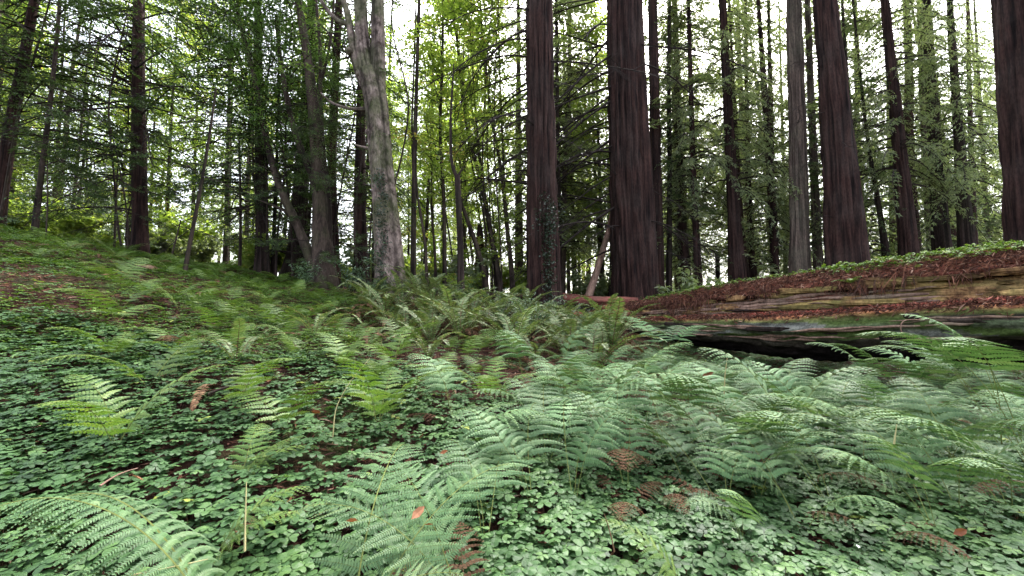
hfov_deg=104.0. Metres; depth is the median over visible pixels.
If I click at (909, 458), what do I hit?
bracken fern
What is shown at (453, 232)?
conifer
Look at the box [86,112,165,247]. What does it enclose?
sapling
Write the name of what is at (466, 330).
withered fern
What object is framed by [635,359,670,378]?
bracken fern
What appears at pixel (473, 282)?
bush
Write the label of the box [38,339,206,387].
lady fern
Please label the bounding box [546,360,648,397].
bracken fern
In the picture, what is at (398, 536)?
lady fern
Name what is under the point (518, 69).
redwood tree
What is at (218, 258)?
conifer
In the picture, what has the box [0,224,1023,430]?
redwood sorrel
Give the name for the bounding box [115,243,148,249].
lady fern
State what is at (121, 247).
lady fern
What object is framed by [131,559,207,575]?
dead stalk
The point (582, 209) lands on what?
leafy tree
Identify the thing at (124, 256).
lady fern
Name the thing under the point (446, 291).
sword fern
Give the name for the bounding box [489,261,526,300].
bush
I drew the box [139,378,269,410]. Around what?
withered fern
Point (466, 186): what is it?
vine maple
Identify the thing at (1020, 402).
bracken fern
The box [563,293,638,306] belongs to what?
fallen log
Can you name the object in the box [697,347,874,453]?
bracken fern
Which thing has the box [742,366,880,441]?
bracken fern
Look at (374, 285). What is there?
shrub
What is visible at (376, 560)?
lady fern
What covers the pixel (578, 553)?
redwood sorrel
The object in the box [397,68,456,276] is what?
leafy tree
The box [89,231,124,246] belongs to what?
bush
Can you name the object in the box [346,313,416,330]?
withered fern
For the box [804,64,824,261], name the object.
conifer
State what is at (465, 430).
bracken fern
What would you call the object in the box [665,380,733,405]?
bracken fern
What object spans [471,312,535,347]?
sword fern
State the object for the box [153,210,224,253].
bush
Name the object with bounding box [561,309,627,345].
sword fern
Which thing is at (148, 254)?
lady fern
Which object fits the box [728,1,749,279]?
redwood tree
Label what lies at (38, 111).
leafy tree
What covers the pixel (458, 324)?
sword fern
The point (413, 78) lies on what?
slender tree
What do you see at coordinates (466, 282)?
bush
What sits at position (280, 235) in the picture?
sapling
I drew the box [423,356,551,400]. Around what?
lady fern
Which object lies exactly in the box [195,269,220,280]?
lady fern
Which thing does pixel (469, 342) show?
lady fern
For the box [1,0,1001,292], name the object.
sky
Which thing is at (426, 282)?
sword fern
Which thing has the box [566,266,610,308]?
bush
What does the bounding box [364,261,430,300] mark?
sword fern
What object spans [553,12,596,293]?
redwood tree
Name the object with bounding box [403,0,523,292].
vine maple
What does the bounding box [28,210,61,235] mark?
bush
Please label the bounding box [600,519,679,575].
lady fern
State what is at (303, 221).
sapling
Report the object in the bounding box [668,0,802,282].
redwood tree
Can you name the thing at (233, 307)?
lady fern
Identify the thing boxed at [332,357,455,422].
lady fern
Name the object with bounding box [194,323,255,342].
lady fern
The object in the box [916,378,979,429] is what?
bracken fern
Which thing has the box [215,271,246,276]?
lady fern
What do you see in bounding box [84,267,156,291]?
lady fern
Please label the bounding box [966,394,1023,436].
bracken fern
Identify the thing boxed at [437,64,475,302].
snag
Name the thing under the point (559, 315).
sword fern
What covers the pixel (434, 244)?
vine maple
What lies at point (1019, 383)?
bracken fern
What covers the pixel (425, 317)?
sword fern
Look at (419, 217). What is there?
conifer
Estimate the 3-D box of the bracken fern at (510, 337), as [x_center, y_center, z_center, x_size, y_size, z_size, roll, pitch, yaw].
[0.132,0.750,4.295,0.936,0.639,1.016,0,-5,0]
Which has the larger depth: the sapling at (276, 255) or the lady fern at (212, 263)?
the sapling at (276, 255)
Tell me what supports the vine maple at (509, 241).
on the ground
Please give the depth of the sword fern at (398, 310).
7.05 m
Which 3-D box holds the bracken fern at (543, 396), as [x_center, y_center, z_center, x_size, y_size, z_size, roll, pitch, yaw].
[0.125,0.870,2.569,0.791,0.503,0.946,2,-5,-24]
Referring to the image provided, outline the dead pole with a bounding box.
[585,215,609,295]
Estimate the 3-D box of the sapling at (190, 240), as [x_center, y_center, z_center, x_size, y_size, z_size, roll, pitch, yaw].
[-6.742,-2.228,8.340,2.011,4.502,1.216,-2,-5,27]
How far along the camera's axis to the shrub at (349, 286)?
9.80 m
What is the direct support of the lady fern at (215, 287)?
on the ground
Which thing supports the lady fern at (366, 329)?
on the ground
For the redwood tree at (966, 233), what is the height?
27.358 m
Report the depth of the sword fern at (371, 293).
9.09 m
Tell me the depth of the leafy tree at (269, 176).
32.46 m
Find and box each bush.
[7,198,54,230]
[9,189,59,236]
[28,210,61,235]
[41,196,123,238]
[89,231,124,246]
[109,235,124,247]
[149,222,173,254]
[149,223,170,247]
[150,239,158,252]
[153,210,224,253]
[166,233,212,259]
[195,226,222,261]
[219,225,284,269]
[229,232,273,270]
[237,234,287,270]
[339,235,371,284]
[340,263,351,285]
[404,253,424,276]
[408,267,439,290]
[428,250,475,292]
[444,275,472,295]
[447,252,492,290]
[447,271,484,291]
[488,264,508,291]
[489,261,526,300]
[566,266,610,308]
[583,279,608,307]
[655,266,722,293]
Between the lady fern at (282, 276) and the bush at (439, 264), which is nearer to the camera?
the lady fern at (282, 276)
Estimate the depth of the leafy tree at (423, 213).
30.19 m
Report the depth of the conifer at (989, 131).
24.61 m
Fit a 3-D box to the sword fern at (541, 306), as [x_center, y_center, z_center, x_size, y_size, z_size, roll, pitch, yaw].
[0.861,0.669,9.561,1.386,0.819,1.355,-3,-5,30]
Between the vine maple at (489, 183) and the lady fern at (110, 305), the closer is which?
the lady fern at (110, 305)
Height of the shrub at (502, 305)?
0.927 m
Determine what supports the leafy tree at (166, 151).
on the ground
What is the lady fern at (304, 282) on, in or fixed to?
on the ground
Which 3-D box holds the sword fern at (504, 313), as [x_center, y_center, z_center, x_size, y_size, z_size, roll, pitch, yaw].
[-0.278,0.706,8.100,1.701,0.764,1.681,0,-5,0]
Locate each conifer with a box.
[0,0,71,176]
[0,0,125,235]
[0,3,56,216]
[0,42,35,199]
[8,4,129,219]
[12,14,114,235]
[23,13,127,229]
[45,51,88,206]
[112,4,201,232]
[150,0,288,263]
[155,100,234,259]
[207,167,237,261]
[208,22,287,254]
[212,67,281,262]
[242,9,367,245]
[325,0,422,254]
[339,1,418,264]
[343,154,406,252]
[397,138,438,262]
[400,135,456,254]
[405,26,474,266]
[430,99,472,257]
[488,0,609,292]
[566,88,609,282]
[566,91,606,284]
[575,0,665,248]
[588,0,784,290]
[658,1,727,287]
[660,13,727,285]
[664,176,707,286]
[665,61,715,283]
[672,0,870,272]
[674,114,727,285]
[702,12,776,258]
[703,1,782,284]
[706,162,766,276]
[707,208,766,276]
[719,106,782,281]
[720,26,788,278]
[746,0,926,277]
[776,0,955,268]
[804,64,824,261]
[806,0,950,213]
[852,0,1000,254]
[852,65,888,259]
[860,0,954,258]
[871,4,998,250]
[889,0,1002,248]
[914,0,1002,247]
[947,1,1001,244]
[951,0,1002,242]
[973,4,1001,233]
[974,44,1002,244]
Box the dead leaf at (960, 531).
[953,528,966,535]
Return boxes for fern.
[0,229,46,237]
[0,492,226,575]
[5,245,70,256]
[22,226,54,234]
[25,231,68,242]
[34,364,224,448]
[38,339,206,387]
[39,232,91,247]
[42,236,89,247]
[47,327,158,358]
[50,288,163,320]
[52,231,90,245]
[61,233,89,239]
[63,232,93,240]
[63,289,165,308]
[78,257,149,282]
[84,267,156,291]
[94,239,123,245]
[96,248,132,259]
[98,243,144,257]
[107,241,140,248]
[108,260,140,270]
[112,253,174,265]
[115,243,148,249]
[122,275,183,296]
[128,278,236,311]
[132,281,221,295]
[134,250,174,260]
[134,327,177,340]
[135,258,180,265]
[138,336,218,357]
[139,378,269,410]
[152,279,233,303]
[154,260,186,273]
[164,253,190,264]
[176,318,292,381]
[183,306,247,332]
[193,284,258,302]
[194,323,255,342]
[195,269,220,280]
[199,263,231,271]
[199,282,235,294]
[204,259,232,268]
[210,297,245,315]
[213,486,309,564]
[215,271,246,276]
[220,381,345,429]
[222,358,294,409]
[227,423,317,484]
[235,307,294,317]
[239,280,277,289]
[242,276,262,282]
[242,303,310,326]
[244,291,292,305]
[251,318,303,334]
[253,290,280,297]
[256,298,291,312]
[258,305,361,338]
[261,271,295,281]
[262,324,323,352]
[272,280,316,293]
[286,303,337,317]
[288,280,312,290]
[296,462,490,575]
[297,314,349,325]
[304,300,354,310]
[307,288,326,301]
[308,282,321,287]
[310,341,383,352]
[310,444,519,575]
[314,327,386,366]
[321,310,391,319]
[325,281,348,291]
[326,316,353,332]
[327,321,398,332]
[329,275,411,310]
[329,327,401,348]
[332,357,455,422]
[335,332,404,343]
[337,276,400,299]
[340,323,368,334]
[342,322,440,364]
[343,274,420,316]
[345,292,426,332]
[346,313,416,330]
[357,285,389,302]
[360,269,434,309]
[360,355,406,375]
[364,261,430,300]
[364,307,454,341]
[367,560,463,575]
[371,291,490,335]
[374,317,424,337]
[385,332,415,344]
[387,321,473,366]
[389,265,449,307]
[389,304,482,344]
[400,280,463,319]
[400,291,526,345]
[401,284,503,335]
[402,286,443,308]
[404,273,472,304]
[404,352,457,374]
[405,353,466,427]
[408,297,445,327]
[416,277,480,302]
[418,303,502,338]
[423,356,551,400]
[424,337,468,350]
[430,439,535,539]
[437,283,491,311]
[441,292,510,328]
[442,305,582,358]
[445,330,498,352]
[448,284,494,305]
[451,403,544,469]
[452,283,541,328]
[452,327,494,340]
[452,403,567,507]
[458,283,527,314]
[458,335,482,357]
[460,355,483,371]
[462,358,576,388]
[464,302,537,335]
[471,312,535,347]
[471,384,621,459]
[473,371,601,429]
[479,294,578,343]
[479,329,566,386]
[480,309,556,345]
[485,320,592,369]
[486,283,560,317]
[495,294,543,327]
[501,378,636,447]
[507,323,604,384]
[510,315,630,363]
[511,297,579,329]
[514,368,624,413]
[520,300,566,320]
[527,361,706,426]
[528,400,630,505]
[529,309,632,364]
[530,350,593,388]
[533,301,600,335]
[534,355,674,416]
[535,317,581,344]
[538,349,606,365]
[539,326,666,387]
[542,304,617,334]
[543,327,666,367]
[545,376,651,471]
[546,293,679,361]
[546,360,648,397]
[551,341,641,359]
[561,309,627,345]
[562,345,655,374]
[565,369,637,400]
[565,391,660,494]
[574,308,626,336]
[577,311,649,344]
[581,319,644,342]
[583,361,709,422]
[586,407,750,485]
[590,342,692,423]
[592,471,661,520]
[598,311,655,343]
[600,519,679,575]
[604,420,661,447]
[606,369,785,464]
[619,384,784,450]
[621,361,651,396]
[623,316,705,373]
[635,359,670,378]
[635,424,770,517]
[637,352,723,397]
[642,348,666,358]
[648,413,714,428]
[653,372,726,434]
[654,367,684,393]
[657,398,835,467]
[657,488,724,514]
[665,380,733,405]
[666,399,839,496]
[670,361,858,438]
[677,367,755,401]
[679,375,768,412]
[683,363,757,410]
[684,368,739,396]
[685,357,732,379]
[685,489,764,539]
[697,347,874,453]
[703,380,748,411]
[707,359,733,366]
[709,398,808,458]
[709,422,900,536]
[720,356,755,370]
[721,380,810,408]
[723,410,830,496]
[727,391,826,417]
[732,358,837,425]
[741,369,855,403]
[742,361,977,444]
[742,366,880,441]
[754,458,887,487]
[756,381,882,452]
[767,380,860,409]
[768,380,870,425]
[777,401,893,501]
[779,396,998,492]
[785,383,857,416]
[787,370,824,409]
[798,511,970,558]
[799,416,944,544]
[805,342,950,391]
[806,393,980,468]
[811,386,1018,454]
[817,415,908,494]
[819,373,947,406]
[820,361,882,378]
[821,374,900,428]
[824,395,915,434]
[825,343,968,397]
[829,392,962,435]
[834,276,862,282]
[839,404,885,420]
[845,377,1023,496]
[845,417,1023,516]
[853,377,970,423]
[858,331,1023,461]
[860,347,955,423]
[863,375,881,389]
[864,407,1014,512]
[870,364,933,390]
[872,401,1023,465]
[881,314,1023,443]
[882,398,963,415]
[888,394,1023,471]
[891,381,1006,405]
[894,407,1023,448]
[895,391,937,412]
[899,372,990,396]
[913,370,1023,401]
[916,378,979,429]
[920,374,956,392]
[931,375,1023,405]
[941,443,1023,495]
[944,384,1012,419]
[945,403,1017,439]
[957,369,1022,407]
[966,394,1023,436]
[967,366,1023,419]
[972,363,1023,378]
[975,390,1023,421]
[995,394,1023,424]
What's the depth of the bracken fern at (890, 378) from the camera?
5.81 m
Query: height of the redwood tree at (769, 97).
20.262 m
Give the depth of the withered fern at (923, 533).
1.86 m
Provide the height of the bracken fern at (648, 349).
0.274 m
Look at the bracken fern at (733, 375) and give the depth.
4.76 m
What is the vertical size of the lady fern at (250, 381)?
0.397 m
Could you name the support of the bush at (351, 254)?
on the ground
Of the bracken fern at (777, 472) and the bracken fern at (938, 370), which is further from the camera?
the bracken fern at (938, 370)
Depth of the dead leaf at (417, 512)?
1.17 m
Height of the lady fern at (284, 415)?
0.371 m
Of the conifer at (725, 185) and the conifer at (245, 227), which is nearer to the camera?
the conifer at (245, 227)
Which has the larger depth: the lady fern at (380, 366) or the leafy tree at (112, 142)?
the leafy tree at (112, 142)
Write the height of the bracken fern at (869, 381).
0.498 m
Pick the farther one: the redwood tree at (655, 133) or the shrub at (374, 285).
the redwood tree at (655, 133)
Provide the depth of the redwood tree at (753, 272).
18.24 m
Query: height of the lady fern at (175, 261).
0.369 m
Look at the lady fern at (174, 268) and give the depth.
7.64 m
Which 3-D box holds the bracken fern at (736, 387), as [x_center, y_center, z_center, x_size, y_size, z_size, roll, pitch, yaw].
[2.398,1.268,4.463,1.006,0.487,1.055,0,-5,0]
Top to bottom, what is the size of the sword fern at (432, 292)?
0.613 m
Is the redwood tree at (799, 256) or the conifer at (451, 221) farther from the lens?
the conifer at (451, 221)
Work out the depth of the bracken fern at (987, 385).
4.41 m
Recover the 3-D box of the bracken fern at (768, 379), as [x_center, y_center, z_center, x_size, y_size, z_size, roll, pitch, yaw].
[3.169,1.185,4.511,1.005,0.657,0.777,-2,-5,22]
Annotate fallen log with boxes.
[468,293,524,299]
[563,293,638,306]
[588,239,1023,364]
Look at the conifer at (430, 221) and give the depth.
48.85 m
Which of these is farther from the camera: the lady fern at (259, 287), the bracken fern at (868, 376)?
the lady fern at (259, 287)
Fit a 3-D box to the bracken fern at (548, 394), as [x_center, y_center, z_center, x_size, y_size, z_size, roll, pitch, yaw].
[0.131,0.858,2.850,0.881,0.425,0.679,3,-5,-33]
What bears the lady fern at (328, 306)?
on the ground
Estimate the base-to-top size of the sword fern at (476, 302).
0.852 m
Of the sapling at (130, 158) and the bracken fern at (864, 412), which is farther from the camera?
the sapling at (130, 158)
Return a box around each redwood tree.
[0,0,173,225]
[0,0,254,253]
[141,0,351,276]
[201,0,392,279]
[235,0,441,288]
[268,0,434,287]
[405,0,680,312]
[453,0,598,282]
[476,0,609,292]
[494,0,785,299]
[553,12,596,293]
[558,6,603,293]
[568,0,609,282]
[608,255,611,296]
[645,0,711,293]
[645,0,726,290]
[648,0,719,293]
[658,0,753,285]
[659,0,699,291]
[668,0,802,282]
[707,0,789,284]
[715,252,719,284]
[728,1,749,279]
[731,0,821,277]
[749,0,811,274]
[755,0,823,253]
[756,0,811,276]
[774,0,871,273]
[789,0,870,268]
[808,0,896,248]
[817,0,993,258]
[839,0,905,259]
[880,0,989,253]
[885,0,1002,251]
[902,0,995,254]
[941,120,1003,243]
[951,0,1002,247]
[952,0,1001,245]
[991,0,1023,245]
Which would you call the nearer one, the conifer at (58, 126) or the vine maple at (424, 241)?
the vine maple at (424, 241)
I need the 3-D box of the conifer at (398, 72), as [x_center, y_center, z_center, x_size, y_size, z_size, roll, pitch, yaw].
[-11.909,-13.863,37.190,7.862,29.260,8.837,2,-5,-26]
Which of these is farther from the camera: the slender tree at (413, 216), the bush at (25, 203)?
the bush at (25, 203)
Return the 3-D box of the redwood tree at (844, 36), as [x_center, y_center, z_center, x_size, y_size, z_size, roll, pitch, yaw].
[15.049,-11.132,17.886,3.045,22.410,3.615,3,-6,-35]
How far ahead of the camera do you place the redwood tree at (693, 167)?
17.00 m
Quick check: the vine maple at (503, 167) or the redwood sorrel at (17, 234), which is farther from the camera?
the vine maple at (503, 167)
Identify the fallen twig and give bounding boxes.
[99,468,137,486]
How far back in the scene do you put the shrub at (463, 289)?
9.71 m
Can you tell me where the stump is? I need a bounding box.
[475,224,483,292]
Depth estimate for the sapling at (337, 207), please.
12.31 m
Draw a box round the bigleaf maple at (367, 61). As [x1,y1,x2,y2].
[320,0,413,300]
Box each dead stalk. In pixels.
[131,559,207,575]
[244,482,246,551]
[332,358,369,442]
[893,424,896,443]
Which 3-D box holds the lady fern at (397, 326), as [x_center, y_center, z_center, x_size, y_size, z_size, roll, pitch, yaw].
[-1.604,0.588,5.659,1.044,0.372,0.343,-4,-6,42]
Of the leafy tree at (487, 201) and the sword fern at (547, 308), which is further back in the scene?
the leafy tree at (487, 201)
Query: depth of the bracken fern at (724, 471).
2.39 m
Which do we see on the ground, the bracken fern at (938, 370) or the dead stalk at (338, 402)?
the bracken fern at (938, 370)
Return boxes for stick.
[604,514,614,551]
[900,319,918,336]
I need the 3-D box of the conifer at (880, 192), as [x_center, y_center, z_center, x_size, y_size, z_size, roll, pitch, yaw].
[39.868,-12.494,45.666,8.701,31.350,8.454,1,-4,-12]
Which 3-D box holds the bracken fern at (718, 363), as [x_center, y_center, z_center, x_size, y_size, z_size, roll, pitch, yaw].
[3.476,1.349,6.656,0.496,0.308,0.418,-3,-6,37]
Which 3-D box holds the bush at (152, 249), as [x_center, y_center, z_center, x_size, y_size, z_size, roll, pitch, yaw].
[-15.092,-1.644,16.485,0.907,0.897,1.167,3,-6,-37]
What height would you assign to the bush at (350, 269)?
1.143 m
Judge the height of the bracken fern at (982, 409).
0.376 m
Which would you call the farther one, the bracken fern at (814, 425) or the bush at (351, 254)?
the bush at (351, 254)
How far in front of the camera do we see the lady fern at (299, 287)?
8.36 m
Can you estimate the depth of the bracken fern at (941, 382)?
5.37 m
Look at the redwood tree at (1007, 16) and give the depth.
9.89 m
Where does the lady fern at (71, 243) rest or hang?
on the ground
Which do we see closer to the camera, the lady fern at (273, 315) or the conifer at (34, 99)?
the lady fern at (273, 315)
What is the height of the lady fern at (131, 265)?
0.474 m
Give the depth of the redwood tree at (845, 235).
13.65 m
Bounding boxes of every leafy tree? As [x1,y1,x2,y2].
[0,0,75,207]
[0,0,86,216]
[1,3,49,163]
[3,20,46,202]
[4,24,67,200]
[48,49,111,230]
[54,0,185,246]
[81,31,156,235]
[88,60,145,234]
[117,0,222,252]
[146,0,231,260]
[147,66,190,229]
[176,0,276,260]
[221,75,273,269]
[232,1,329,274]
[236,99,283,230]
[310,10,354,241]
[323,12,405,223]
[348,77,418,236]
[388,76,440,255]
[393,0,471,271]
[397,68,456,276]
[401,107,438,262]
[434,5,500,265]
[436,36,501,238]
[437,51,488,266]
[462,111,514,292]
[486,93,523,269]
[499,110,526,266]
[558,0,666,277]
[560,85,597,294]
[561,92,603,280]
[570,170,593,278]
[592,53,648,267]
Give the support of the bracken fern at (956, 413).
on the ground
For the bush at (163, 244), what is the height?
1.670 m
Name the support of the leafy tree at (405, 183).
on the ground
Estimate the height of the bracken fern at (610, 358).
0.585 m
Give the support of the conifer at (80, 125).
on the ground
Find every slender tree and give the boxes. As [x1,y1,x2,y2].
[0,0,50,224]
[0,0,162,232]
[203,4,309,275]
[372,222,373,281]
[388,0,450,297]
[411,0,416,152]
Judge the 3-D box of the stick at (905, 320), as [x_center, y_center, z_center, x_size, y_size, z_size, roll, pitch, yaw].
[4.980,0.499,4.977,0.307,0.223,0.014,0,-5,0]
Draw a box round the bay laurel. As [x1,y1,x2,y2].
[121,0,373,290]
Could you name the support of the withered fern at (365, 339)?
on the ground
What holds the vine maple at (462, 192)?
on the ground
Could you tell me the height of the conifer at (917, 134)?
24.322 m
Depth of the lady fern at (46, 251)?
6.30 m
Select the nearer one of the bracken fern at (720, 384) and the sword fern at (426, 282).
the bracken fern at (720, 384)
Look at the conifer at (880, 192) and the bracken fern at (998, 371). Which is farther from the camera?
the conifer at (880, 192)
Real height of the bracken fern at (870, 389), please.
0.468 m
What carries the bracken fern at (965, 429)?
on the ground
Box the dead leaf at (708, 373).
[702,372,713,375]
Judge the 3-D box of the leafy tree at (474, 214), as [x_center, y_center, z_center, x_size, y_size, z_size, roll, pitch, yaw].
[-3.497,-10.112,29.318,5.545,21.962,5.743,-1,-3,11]
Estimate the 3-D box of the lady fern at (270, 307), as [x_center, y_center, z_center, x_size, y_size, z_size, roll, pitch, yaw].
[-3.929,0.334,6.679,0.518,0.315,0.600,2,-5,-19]
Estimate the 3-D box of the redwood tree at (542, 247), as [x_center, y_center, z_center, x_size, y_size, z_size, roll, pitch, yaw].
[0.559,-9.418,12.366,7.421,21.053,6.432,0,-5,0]
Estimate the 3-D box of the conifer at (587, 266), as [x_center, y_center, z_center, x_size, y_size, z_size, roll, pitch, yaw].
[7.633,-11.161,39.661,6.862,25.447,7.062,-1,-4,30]
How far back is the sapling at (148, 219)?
11.09 m
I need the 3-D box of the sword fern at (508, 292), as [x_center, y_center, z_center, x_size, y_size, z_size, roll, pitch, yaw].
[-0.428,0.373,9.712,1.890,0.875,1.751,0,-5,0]
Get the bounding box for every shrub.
[288,256,328,286]
[331,238,384,295]
[358,264,395,293]
[453,280,478,299]
[480,291,535,329]
[483,286,568,342]
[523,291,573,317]
[548,311,585,347]
[575,302,604,324]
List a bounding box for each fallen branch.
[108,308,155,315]
[207,384,249,394]
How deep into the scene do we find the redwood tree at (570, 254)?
22.14 m
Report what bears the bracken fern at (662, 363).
on the ground
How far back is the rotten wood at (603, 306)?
11.23 m
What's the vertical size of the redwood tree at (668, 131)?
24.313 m
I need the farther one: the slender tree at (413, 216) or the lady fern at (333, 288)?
the slender tree at (413, 216)
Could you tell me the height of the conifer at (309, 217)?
15.285 m
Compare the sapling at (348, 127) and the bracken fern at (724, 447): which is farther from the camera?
the sapling at (348, 127)
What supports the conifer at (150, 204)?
on the ground
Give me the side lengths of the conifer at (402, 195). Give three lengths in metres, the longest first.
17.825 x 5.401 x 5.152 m
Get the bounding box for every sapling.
[0,42,118,237]
[59,0,159,248]
[67,2,176,246]
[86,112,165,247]
[95,9,185,245]
[131,88,238,270]
[163,121,239,254]
[200,132,264,268]
[217,2,306,271]
[222,0,286,274]
[224,6,310,277]
[225,13,296,249]
[252,6,309,275]
[277,0,339,278]
[285,10,370,262]
[294,0,360,265]
[311,97,404,283]
[322,15,402,293]
[349,0,415,254]
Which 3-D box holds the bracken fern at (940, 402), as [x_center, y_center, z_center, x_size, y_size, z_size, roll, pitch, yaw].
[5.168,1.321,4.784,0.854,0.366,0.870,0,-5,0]
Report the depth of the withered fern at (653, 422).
3.43 m
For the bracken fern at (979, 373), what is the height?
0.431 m
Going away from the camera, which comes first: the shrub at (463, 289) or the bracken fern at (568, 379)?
the bracken fern at (568, 379)
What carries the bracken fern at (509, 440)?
on the ground
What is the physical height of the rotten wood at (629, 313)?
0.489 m
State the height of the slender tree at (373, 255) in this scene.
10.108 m
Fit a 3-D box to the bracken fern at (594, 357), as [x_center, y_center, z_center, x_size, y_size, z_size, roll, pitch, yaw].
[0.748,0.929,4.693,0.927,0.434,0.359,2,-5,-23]
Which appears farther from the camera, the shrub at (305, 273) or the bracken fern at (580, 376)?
the shrub at (305, 273)
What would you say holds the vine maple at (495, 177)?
on the ground
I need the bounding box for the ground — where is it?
[0,227,1023,575]
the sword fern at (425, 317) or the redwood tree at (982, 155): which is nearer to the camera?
the sword fern at (425, 317)
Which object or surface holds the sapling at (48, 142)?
on the ground
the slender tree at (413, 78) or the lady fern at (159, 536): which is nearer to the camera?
the lady fern at (159, 536)
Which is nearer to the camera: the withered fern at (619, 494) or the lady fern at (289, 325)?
the withered fern at (619, 494)
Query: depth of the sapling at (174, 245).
11.22 m
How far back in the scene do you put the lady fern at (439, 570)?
1.26 m
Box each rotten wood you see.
[600,304,630,320]
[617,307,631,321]
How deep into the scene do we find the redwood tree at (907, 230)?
14.85 m
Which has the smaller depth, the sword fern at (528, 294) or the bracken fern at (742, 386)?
the bracken fern at (742, 386)
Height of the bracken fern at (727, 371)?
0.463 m
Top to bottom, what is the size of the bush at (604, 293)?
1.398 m
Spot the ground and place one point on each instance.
(104, 289)
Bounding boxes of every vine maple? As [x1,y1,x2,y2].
[385,0,503,288]
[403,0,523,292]
[416,173,428,289]
[420,22,454,271]
[426,123,436,291]
[427,0,469,265]
[439,9,474,265]
[446,0,526,301]
[454,17,461,168]
[457,22,488,280]
[458,30,472,266]
[460,42,465,266]
[461,11,494,287]
[461,198,489,292]
[463,38,484,249]
[468,3,481,170]
[468,24,485,195]
[477,5,495,243]
[482,1,492,275]
[483,4,493,292]
[494,0,502,291]
[498,5,505,185]
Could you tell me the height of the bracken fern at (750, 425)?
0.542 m
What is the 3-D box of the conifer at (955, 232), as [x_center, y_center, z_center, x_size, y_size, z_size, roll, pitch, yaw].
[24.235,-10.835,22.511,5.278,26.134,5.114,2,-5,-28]
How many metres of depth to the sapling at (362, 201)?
11.19 m
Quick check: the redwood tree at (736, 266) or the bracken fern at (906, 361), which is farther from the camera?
the redwood tree at (736, 266)
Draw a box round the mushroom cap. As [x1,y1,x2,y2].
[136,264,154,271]
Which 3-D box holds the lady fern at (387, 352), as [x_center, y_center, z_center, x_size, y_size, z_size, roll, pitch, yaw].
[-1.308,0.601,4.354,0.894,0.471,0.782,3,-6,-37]
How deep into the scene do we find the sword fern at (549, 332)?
7.32 m
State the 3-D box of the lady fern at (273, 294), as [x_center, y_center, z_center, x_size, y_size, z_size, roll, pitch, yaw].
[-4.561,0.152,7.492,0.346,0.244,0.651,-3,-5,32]
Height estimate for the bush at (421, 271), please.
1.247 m
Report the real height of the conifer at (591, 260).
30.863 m
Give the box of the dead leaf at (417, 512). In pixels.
[411,506,424,518]
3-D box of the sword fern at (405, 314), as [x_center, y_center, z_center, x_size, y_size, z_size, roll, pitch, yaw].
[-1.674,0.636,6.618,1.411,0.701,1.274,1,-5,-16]
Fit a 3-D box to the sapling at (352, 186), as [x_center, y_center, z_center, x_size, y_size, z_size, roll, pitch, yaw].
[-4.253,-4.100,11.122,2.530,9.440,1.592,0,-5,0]
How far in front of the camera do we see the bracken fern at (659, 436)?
2.47 m
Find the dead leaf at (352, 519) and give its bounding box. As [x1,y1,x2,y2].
[347,518,357,521]
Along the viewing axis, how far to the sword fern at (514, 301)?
8.03 m
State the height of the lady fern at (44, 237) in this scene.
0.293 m
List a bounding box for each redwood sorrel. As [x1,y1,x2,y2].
[0,223,510,399]
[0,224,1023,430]
[0,307,1023,575]
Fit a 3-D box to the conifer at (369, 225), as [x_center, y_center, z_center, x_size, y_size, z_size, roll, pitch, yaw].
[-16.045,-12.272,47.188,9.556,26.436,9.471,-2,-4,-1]
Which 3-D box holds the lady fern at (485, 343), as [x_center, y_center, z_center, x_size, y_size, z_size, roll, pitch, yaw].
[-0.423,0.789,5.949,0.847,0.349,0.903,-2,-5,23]
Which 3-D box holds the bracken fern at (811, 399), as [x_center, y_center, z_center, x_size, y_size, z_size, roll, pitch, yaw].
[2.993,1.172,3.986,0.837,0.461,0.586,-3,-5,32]
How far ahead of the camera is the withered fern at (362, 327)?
6.83 m
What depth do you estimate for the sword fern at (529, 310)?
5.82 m
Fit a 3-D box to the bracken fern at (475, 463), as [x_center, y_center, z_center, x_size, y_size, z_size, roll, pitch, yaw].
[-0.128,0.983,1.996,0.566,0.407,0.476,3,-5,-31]
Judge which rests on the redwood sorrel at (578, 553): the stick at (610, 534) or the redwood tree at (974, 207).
the stick at (610, 534)
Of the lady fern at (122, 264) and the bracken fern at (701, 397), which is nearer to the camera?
the bracken fern at (701, 397)
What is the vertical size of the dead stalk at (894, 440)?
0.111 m
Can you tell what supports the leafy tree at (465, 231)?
on the ground
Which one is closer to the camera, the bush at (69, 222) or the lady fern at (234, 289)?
the lady fern at (234, 289)
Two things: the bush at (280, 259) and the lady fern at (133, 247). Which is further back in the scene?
the bush at (280, 259)
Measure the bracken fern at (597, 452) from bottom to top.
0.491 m
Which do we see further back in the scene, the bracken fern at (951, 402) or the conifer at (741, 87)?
the conifer at (741, 87)
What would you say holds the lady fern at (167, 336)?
on the ground
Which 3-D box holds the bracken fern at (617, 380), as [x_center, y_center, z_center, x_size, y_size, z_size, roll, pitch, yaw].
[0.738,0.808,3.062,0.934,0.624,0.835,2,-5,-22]
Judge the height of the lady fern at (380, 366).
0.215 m
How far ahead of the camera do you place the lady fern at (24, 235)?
7.31 m
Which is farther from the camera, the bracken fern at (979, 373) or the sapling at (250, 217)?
the sapling at (250, 217)
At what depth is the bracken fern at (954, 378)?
5.04 m
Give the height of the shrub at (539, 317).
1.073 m
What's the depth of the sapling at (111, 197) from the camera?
11.89 m
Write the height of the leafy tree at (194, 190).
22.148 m
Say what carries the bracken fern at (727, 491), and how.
on the ground
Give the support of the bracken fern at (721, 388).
on the ground
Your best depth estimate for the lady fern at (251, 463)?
2.18 m
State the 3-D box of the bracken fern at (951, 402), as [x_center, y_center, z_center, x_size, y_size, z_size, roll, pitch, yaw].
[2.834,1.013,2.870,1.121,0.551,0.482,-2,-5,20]
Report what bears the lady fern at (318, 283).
on the ground
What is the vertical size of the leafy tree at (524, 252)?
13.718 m

